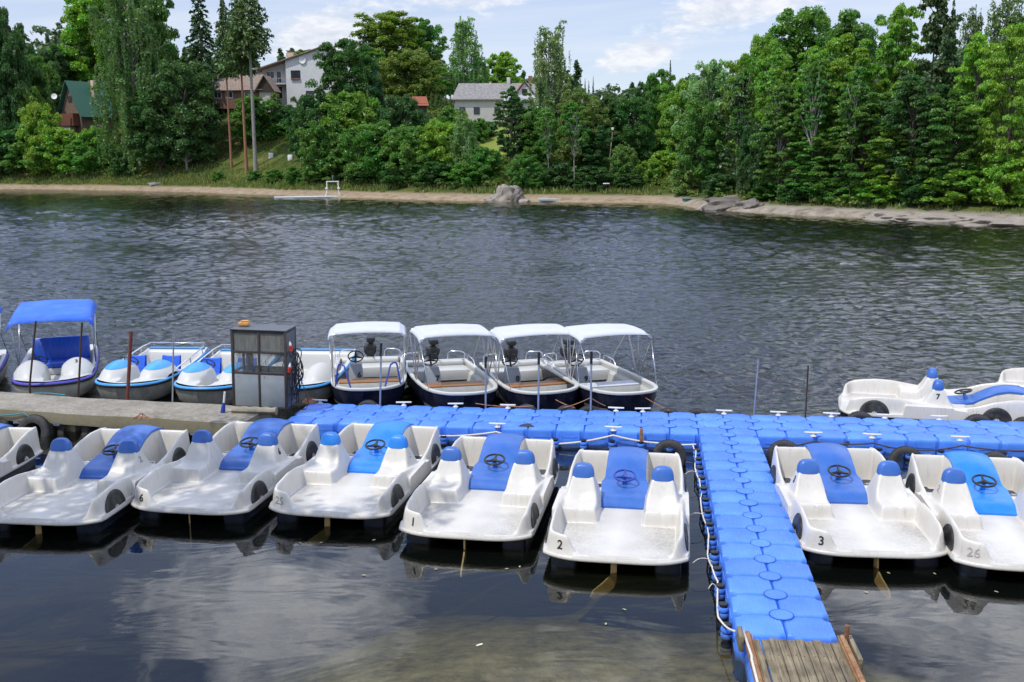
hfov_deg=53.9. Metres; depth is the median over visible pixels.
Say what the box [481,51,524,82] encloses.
broadleaf tree
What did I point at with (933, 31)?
shaggy pine
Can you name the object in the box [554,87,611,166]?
broadleaf tree
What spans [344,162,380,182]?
leafy shrub
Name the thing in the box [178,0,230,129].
drooping spruce
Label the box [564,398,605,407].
mooring rope
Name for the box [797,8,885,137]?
broadleaf tree
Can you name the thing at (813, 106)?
slim birch
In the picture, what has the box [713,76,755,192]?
shaggy pine
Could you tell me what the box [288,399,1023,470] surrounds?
floating pier
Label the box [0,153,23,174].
leafy shrub
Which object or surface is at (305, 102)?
bushy tree
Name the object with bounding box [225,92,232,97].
window
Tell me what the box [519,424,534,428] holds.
fender tyre
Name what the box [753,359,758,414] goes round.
mooring pole
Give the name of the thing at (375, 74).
blue spruce
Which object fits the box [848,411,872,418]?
fender tyre
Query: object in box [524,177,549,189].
leafy shrub
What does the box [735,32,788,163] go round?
broadleaf tree
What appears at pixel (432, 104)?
blue spruce
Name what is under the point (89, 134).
leafy shrub
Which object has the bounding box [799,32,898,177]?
layered tree
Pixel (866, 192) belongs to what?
leafy shrub
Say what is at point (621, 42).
sky
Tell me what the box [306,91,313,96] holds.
window
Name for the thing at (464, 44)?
birch tree
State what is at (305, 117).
leafy shrub
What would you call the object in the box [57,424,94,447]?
fender tyre
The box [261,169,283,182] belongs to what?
leafy shrub
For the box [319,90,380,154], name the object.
bushy tree
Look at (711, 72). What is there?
tree
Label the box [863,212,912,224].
shore rock
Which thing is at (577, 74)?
distant forest
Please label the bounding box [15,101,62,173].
bushy tree
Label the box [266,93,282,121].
slender tree
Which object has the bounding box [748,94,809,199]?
layered tree
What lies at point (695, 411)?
fender tyre
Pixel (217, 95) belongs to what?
window
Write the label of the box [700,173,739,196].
leafy shrub
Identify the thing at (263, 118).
leafy shrub
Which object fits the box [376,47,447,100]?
bushy tree
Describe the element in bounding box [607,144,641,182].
leafy shrub
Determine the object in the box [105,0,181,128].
broadleaf tree
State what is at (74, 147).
leafy shrub
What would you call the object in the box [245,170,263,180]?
leafy shrub
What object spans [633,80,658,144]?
broadleaf tree
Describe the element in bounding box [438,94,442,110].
blue spruce
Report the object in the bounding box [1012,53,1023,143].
layered tree
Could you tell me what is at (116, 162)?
leafy shrub
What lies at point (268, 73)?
window
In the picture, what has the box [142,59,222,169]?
broadleaf tree
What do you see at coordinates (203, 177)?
shore grass
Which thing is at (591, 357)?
mooring pole
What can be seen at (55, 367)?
leisure boat
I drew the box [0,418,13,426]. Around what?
fender tyre
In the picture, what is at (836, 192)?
leafy shrub
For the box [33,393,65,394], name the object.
teal rope
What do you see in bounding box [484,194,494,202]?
shore rock
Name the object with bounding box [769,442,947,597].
pedal boat
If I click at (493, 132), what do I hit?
leafy shrub
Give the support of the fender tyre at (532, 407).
attached to the floating pier
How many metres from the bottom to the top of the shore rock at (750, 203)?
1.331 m
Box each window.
[214,92,221,97]
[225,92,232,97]
[266,71,274,77]
[276,71,281,82]
[277,86,282,98]
[291,70,299,77]
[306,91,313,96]
[474,107,479,113]
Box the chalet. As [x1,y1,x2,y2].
[55,80,114,135]
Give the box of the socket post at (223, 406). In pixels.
[220,392,225,412]
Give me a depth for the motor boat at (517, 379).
21.01 m
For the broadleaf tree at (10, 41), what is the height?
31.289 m
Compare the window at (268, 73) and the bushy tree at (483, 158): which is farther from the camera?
the window at (268, 73)
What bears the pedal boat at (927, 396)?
on the lake water
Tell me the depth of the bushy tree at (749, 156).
94.72 m
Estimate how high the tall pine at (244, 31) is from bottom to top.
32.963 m
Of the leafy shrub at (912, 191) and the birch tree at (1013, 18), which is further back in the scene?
the birch tree at (1013, 18)
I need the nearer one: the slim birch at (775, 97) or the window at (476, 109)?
the slim birch at (775, 97)
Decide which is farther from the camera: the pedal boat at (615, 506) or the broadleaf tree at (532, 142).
the broadleaf tree at (532, 142)
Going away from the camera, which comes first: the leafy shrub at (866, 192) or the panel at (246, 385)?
the panel at (246, 385)
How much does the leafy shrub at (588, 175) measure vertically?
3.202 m
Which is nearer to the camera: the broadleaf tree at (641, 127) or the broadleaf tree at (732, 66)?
the broadleaf tree at (732, 66)
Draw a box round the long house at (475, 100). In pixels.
[451,76,538,121]
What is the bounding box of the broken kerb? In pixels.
[231,406,277,414]
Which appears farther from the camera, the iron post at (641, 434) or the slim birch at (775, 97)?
the slim birch at (775, 97)
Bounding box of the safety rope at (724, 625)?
[692,445,735,631]
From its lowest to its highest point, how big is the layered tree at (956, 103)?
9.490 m
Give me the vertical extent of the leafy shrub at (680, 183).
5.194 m
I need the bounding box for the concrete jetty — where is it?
[0,392,271,441]
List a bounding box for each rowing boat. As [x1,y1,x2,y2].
[148,182,161,185]
[538,198,559,201]
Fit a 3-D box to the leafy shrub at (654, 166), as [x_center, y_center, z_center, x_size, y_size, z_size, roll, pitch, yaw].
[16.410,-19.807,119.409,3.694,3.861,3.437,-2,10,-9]
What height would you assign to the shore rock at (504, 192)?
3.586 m
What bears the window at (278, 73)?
in the gabled house at (291, 74)
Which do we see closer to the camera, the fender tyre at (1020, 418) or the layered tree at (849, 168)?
the fender tyre at (1020, 418)
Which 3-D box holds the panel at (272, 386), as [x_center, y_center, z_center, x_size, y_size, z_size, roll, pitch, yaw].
[-4.473,0.937,18.819,0.459,0.610,0.024,2,11,6]
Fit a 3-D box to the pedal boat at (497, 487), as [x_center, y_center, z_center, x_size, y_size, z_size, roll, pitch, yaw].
[-0.371,2.169,14.658,1.842,1.183,3.630,1,11,10]
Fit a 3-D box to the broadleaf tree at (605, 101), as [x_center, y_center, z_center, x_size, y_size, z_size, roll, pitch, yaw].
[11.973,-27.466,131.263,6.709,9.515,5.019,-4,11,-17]
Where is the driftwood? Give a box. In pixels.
[130,413,152,420]
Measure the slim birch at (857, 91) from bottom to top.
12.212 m
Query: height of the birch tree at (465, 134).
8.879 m
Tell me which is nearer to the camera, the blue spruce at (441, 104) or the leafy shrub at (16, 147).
the blue spruce at (441, 104)
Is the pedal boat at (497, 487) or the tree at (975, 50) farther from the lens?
the tree at (975, 50)
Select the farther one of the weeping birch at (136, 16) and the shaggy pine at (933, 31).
the weeping birch at (136, 16)
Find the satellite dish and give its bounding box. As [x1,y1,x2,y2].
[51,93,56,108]
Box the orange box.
[238,320,249,325]
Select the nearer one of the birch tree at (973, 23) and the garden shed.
the birch tree at (973, 23)
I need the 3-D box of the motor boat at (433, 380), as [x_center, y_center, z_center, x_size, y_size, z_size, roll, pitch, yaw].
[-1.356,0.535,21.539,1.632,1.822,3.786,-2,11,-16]
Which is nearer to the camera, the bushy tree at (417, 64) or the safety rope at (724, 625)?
the safety rope at (724, 625)
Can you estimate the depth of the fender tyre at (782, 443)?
16.78 m
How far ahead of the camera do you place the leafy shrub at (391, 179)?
131.48 m
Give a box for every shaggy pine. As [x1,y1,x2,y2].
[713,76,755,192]
[896,0,962,156]
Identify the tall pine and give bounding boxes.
[210,0,239,167]
[218,0,260,172]
[221,0,273,170]
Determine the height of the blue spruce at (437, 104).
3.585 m
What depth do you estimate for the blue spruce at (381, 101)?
159.26 m
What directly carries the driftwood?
on the concrete jetty
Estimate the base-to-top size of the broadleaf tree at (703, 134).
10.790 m
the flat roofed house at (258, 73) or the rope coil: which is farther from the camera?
the flat roofed house at (258, 73)
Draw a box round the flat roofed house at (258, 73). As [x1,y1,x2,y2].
[212,66,261,80]
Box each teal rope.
[0,413,28,415]
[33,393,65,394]
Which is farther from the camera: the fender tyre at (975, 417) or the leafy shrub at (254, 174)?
the leafy shrub at (254, 174)
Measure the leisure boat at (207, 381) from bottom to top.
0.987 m
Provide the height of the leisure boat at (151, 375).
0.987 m
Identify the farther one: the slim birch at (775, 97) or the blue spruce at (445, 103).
the blue spruce at (445, 103)
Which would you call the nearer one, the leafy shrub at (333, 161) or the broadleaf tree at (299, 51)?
the leafy shrub at (333, 161)
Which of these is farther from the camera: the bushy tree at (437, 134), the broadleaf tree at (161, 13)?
the broadleaf tree at (161, 13)
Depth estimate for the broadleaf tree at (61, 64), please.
205.99 m
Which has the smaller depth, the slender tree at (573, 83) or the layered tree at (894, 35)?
the layered tree at (894, 35)
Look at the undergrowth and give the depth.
123.23 m
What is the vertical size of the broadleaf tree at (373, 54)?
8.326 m
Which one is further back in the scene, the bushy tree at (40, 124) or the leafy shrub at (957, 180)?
the bushy tree at (40, 124)
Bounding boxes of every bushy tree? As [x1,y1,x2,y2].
[0,120,23,172]
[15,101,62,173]
[268,104,298,129]
[279,93,330,151]
[294,120,354,176]
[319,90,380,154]
[337,119,399,178]
[369,94,432,138]
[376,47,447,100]
[379,124,437,181]
[410,117,461,176]
[461,146,506,183]
[504,154,543,188]
[734,117,776,197]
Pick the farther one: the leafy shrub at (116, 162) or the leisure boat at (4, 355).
the leafy shrub at (116, 162)
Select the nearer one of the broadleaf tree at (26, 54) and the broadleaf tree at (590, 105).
the broadleaf tree at (590, 105)
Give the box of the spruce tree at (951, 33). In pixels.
[935,0,959,164]
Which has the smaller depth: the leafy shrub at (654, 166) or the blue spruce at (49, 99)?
the leafy shrub at (654, 166)
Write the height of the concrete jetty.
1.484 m
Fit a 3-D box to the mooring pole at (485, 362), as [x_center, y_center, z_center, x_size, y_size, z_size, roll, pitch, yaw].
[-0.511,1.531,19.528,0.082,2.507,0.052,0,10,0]
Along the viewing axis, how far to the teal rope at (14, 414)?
19.00 m
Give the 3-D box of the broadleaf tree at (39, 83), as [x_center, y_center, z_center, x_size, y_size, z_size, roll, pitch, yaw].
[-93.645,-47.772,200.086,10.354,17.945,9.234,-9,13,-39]
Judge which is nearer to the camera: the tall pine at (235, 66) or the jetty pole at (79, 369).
the jetty pole at (79, 369)
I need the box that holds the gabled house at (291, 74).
[254,47,365,112]
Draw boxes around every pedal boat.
[0,423,42,482]
[0,424,189,558]
[131,418,319,548]
[269,420,442,548]
[399,433,558,577]
[543,446,689,598]
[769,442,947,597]
[838,368,1023,422]
[903,451,1023,584]
[996,368,1023,387]
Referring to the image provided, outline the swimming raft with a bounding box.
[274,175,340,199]
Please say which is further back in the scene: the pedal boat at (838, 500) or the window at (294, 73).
the window at (294, 73)
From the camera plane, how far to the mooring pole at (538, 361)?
19.23 m
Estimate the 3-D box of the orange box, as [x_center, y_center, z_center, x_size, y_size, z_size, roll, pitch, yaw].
[-5.044,-0.342,18.959,0.200,0.100,0.130,0,10,0]
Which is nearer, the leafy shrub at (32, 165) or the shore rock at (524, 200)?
the shore rock at (524, 200)
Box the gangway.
[736,626,865,681]
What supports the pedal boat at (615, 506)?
on the lake water
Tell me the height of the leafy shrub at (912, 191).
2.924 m
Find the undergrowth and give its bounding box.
[0,87,1020,205]
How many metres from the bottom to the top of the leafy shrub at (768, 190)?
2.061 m
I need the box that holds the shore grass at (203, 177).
[0,122,1023,214]
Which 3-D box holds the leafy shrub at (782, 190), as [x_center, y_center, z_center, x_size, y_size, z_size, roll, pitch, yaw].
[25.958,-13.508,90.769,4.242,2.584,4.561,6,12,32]
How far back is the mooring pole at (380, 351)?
19.63 m
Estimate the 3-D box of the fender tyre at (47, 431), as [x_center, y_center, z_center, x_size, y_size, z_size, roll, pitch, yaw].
[-8.975,1.745,18.954,0.720,0.720,0.220,0,-8,14]
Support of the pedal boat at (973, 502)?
on the lake water
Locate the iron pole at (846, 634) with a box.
[844,624,849,643]
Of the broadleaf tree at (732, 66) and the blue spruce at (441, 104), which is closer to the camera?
the broadleaf tree at (732, 66)
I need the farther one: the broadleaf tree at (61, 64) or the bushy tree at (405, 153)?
the broadleaf tree at (61, 64)
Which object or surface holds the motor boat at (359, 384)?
on the lake water
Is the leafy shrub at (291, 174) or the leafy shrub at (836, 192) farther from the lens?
the leafy shrub at (291, 174)
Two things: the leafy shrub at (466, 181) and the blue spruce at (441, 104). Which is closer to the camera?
the leafy shrub at (466, 181)
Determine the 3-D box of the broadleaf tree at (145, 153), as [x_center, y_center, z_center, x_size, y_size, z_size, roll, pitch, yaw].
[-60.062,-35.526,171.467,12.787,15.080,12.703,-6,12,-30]
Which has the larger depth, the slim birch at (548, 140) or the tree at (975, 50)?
the slim birch at (548, 140)
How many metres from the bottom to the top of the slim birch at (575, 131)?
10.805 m
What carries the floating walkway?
on the lake water
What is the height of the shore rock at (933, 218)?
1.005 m
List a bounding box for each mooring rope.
[439,431,695,445]
[475,403,533,406]
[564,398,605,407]
[762,441,1023,451]
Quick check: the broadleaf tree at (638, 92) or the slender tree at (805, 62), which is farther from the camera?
the broadleaf tree at (638, 92)
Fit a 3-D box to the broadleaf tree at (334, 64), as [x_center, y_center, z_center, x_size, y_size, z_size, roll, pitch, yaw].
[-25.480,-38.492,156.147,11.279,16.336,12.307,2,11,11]
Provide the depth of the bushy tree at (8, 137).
186.56 m
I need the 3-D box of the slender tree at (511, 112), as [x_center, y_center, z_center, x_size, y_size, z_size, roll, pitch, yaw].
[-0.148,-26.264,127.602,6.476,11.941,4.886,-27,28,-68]
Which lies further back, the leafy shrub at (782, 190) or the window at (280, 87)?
the window at (280, 87)
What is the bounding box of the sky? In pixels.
[0,0,1023,122]
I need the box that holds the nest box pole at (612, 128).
[608,127,617,170]
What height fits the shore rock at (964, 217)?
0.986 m
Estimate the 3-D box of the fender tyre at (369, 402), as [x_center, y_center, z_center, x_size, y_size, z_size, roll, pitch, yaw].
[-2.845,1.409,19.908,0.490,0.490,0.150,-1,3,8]
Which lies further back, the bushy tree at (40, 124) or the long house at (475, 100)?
the bushy tree at (40, 124)
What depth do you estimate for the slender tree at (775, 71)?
93.76 m
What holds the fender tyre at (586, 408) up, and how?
attached to the floating pier
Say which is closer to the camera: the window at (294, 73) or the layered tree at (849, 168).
the layered tree at (849, 168)
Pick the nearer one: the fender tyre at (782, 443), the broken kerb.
the fender tyre at (782, 443)
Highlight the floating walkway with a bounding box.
[693,435,836,681]
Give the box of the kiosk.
[229,324,308,410]
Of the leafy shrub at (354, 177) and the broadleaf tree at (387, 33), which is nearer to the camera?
the leafy shrub at (354, 177)
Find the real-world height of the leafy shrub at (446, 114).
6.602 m
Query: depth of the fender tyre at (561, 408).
19.33 m
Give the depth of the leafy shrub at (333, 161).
141.15 m
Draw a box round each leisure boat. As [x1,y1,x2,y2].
[0,307,8,382]
[6,299,99,396]
[94,342,209,400]
[174,344,281,404]
[271,348,357,412]
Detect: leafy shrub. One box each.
[0,78,31,142]
[0,129,35,170]
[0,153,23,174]
[4,143,67,170]
[10,81,49,121]
[32,127,79,173]
[57,139,118,172]
[72,125,111,171]
[101,146,138,174]
[211,171,225,180]
[226,94,282,141]
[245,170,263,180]
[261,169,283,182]
[276,117,292,135]
[283,166,303,183]
[291,108,324,161]
[299,168,318,184]
[308,154,348,180]
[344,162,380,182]
[379,159,421,183]
[413,160,457,185]
[438,105,458,123]
[442,161,491,186]
[453,109,467,145]
[473,118,490,142]
[480,121,497,135]
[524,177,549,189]
[538,162,577,187]
[567,165,612,188]
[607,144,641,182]
[610,173,651,187]
[635,157,664,184]
[644,150,677,176]
[668,153,710,193]
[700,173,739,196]
[748,182,785,199]
[774,177,821,200]
[805,176,863,202]
[841,177,903,203]
[894,173,947,203]
[919,165,997,204]
[965,152,1023,205]
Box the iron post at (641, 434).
[640,428,642,441]
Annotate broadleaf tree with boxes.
[0,6,42,130]
[0,50,37,83]
[20,54,63,126]
[37,43,79,101]
[47,0,134,92]
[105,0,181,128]
[119,88,192,170]
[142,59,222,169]
[294,49,310,54]
[304,38,381,128]
[338,10,432,83]
[349,47,388,87]
[407,66,455,100]
[411,18,449,70]
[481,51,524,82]
[514,106,558,163]
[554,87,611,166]
[568,122,614,167]
[591,93,622,155]
[606,95,656,160]
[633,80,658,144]
[643,69,678,152]
[655,78,696,155]
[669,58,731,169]
[672,98,725,191]
[713,53,757,168]
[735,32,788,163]
[763,5,839,147]
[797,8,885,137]
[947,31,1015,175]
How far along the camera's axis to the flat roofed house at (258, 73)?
189.33 m
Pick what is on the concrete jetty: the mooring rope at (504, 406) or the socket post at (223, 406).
the socket post at (223, 406)
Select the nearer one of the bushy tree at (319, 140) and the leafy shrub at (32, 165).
the bushy tree at (319, 140)
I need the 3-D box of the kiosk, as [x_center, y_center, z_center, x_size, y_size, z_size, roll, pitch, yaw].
[-4.477,0.495,19.001,1.498,1.521,0.658,2,11,6]
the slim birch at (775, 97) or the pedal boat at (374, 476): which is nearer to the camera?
the pedal boat at (374, 476)
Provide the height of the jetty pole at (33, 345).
2.795 m
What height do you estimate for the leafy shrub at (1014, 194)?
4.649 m
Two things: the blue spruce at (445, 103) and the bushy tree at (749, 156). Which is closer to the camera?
the bushy tree at (749, 156)
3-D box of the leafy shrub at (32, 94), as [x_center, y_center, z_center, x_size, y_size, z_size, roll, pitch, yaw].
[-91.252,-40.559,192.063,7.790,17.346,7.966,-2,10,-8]
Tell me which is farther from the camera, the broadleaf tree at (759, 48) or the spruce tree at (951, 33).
the broadleaf tree at (759, 48)
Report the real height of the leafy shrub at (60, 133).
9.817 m
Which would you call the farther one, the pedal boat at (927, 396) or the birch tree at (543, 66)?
the birch tree at (543, 66)
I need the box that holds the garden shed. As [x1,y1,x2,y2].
[412,96,428,117]
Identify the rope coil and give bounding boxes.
[302,398,316,403]
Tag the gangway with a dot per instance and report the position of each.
(784, 660)
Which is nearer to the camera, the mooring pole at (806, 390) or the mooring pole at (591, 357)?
the mooring pole at (806, 390)
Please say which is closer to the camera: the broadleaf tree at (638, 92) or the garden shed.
the broadleaf tree at (638, 92)
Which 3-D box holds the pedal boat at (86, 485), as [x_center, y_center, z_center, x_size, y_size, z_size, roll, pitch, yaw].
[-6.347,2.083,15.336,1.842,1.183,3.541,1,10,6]
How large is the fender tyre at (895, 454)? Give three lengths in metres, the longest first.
0.547 x 0.547 x 0.167 m
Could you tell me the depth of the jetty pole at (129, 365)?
19.74 m
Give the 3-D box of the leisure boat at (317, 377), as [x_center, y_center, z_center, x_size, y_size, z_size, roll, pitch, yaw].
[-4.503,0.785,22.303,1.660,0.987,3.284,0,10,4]
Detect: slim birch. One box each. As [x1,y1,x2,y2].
[537,108,559,183]
[559,102,590,183]
[729,67,757,173]
[762,80,798,200]
[793,58,831,201]
[836,66,870,194]
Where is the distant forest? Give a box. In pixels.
[1,15,1022,119]
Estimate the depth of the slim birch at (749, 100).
95.95 m
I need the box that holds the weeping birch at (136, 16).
[86,0,171,176]
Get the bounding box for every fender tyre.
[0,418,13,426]
[18,414,53,450]
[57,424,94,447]
[358,400,376,405]
[517,404,536,410]
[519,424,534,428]
[557,405,575,410]
[579,405,597,411]
[653,439,686,467]
[659,407,677,413]
[688,408,706,414]
[767,440,797,465]
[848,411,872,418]
[888,446,921,478]
[964,414,990,421]
[985,451,1008,457]
[1013,416,1023,421]
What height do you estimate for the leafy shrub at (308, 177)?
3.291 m
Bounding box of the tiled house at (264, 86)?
[211,75,281,109]
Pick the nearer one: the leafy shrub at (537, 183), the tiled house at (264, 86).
the leafy shrub at (537, 183)
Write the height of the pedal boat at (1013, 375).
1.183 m
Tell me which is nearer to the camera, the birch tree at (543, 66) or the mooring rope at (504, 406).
the mooring rope at (504, 406)
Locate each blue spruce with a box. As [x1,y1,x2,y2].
[45,70,58,126]
[367,56,385,118]
[375,80,385,121]
[429,93,434,110]
[433,94,439,110]
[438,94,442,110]
[443,91,447,107]
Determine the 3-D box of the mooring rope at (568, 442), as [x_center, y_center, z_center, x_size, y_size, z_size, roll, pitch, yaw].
[0.812,1.726,17.741,4.800,0.221,0.057,1,10,8]
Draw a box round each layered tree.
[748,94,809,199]
[784,131,852,194]
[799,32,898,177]
[813,90,905,187]
[857,124,925,200]
[872,2,929,162]
[878,72,960,193]
[914,89,995,197]
[965,22,1023,191]
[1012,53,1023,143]
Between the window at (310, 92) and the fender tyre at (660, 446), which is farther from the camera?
the window at (310, 92)
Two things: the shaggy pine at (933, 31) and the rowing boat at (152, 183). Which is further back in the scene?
the rowing boat at (152, 183)
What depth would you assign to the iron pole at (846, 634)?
9.83 m
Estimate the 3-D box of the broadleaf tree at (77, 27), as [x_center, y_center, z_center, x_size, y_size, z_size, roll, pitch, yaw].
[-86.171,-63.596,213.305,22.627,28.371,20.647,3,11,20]
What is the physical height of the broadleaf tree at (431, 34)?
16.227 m
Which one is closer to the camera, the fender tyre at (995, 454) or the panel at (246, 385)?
the fender tyre at (995, 454)
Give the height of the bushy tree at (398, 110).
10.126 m
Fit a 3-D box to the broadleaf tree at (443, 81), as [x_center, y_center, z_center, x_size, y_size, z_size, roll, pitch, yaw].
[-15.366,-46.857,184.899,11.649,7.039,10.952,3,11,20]
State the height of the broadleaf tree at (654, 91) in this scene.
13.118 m
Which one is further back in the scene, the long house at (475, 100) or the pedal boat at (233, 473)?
the long house at (475, 100)
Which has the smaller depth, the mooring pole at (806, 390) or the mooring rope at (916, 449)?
the mooring rope at (916, 449)
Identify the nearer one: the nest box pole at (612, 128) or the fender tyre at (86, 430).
the fender tyre at (86, 430)
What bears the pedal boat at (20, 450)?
on the lake water
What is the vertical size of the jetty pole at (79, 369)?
2.860 m
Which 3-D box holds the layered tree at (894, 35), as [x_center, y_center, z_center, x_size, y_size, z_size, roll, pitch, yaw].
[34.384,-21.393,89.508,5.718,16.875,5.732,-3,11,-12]
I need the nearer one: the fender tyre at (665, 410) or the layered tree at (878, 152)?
the fender tyre at (665, 410)
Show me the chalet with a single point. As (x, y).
(74, 110)
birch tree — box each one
[443,16,488,96]
[444,114,479,166]
[469,57,491,82]
[527,20,573,154]
[954,4,983,133]
[975,0,1023,142]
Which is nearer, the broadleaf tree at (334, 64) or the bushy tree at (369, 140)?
the bushy tree at (369, 140)
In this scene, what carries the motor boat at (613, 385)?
on the lake water
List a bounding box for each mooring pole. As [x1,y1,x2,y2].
[376,343,382,405]
[484,356,486,407]
[537,352,539,409]
[590,351,592,410]
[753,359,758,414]
[805,365,808,417]
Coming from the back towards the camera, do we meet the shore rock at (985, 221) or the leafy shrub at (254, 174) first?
the leafy shrub at (254, 174)
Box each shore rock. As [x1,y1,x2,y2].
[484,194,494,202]
[491,184,521,201]
[510,188,524,200]
[519,199,530,205]
[701,195,747,214]
[733,198,763,208]
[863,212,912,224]
[895,213,961,226]
[949,214,990,222]
[951,217,1023,230]
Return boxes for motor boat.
[328,321,406,406]
[400,324,497,408]
[479,324,578,409]
[540,324,657,415]
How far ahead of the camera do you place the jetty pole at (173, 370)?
19.40 m
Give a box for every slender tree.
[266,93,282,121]
[489,85,531,172]
[553,69,575,133]
[754,48,798,181]
[788,45,838,165]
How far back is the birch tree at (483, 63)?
193.35 m
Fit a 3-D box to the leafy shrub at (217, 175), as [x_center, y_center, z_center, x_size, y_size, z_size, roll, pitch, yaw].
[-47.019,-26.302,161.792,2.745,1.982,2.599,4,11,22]
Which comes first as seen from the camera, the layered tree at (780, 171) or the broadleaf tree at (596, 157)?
the layered tree at (780, 171)
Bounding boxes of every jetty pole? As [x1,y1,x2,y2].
[29,321,36,426]
[77,322,82,397]
[126,331,132,399]
[172,334,173,401]

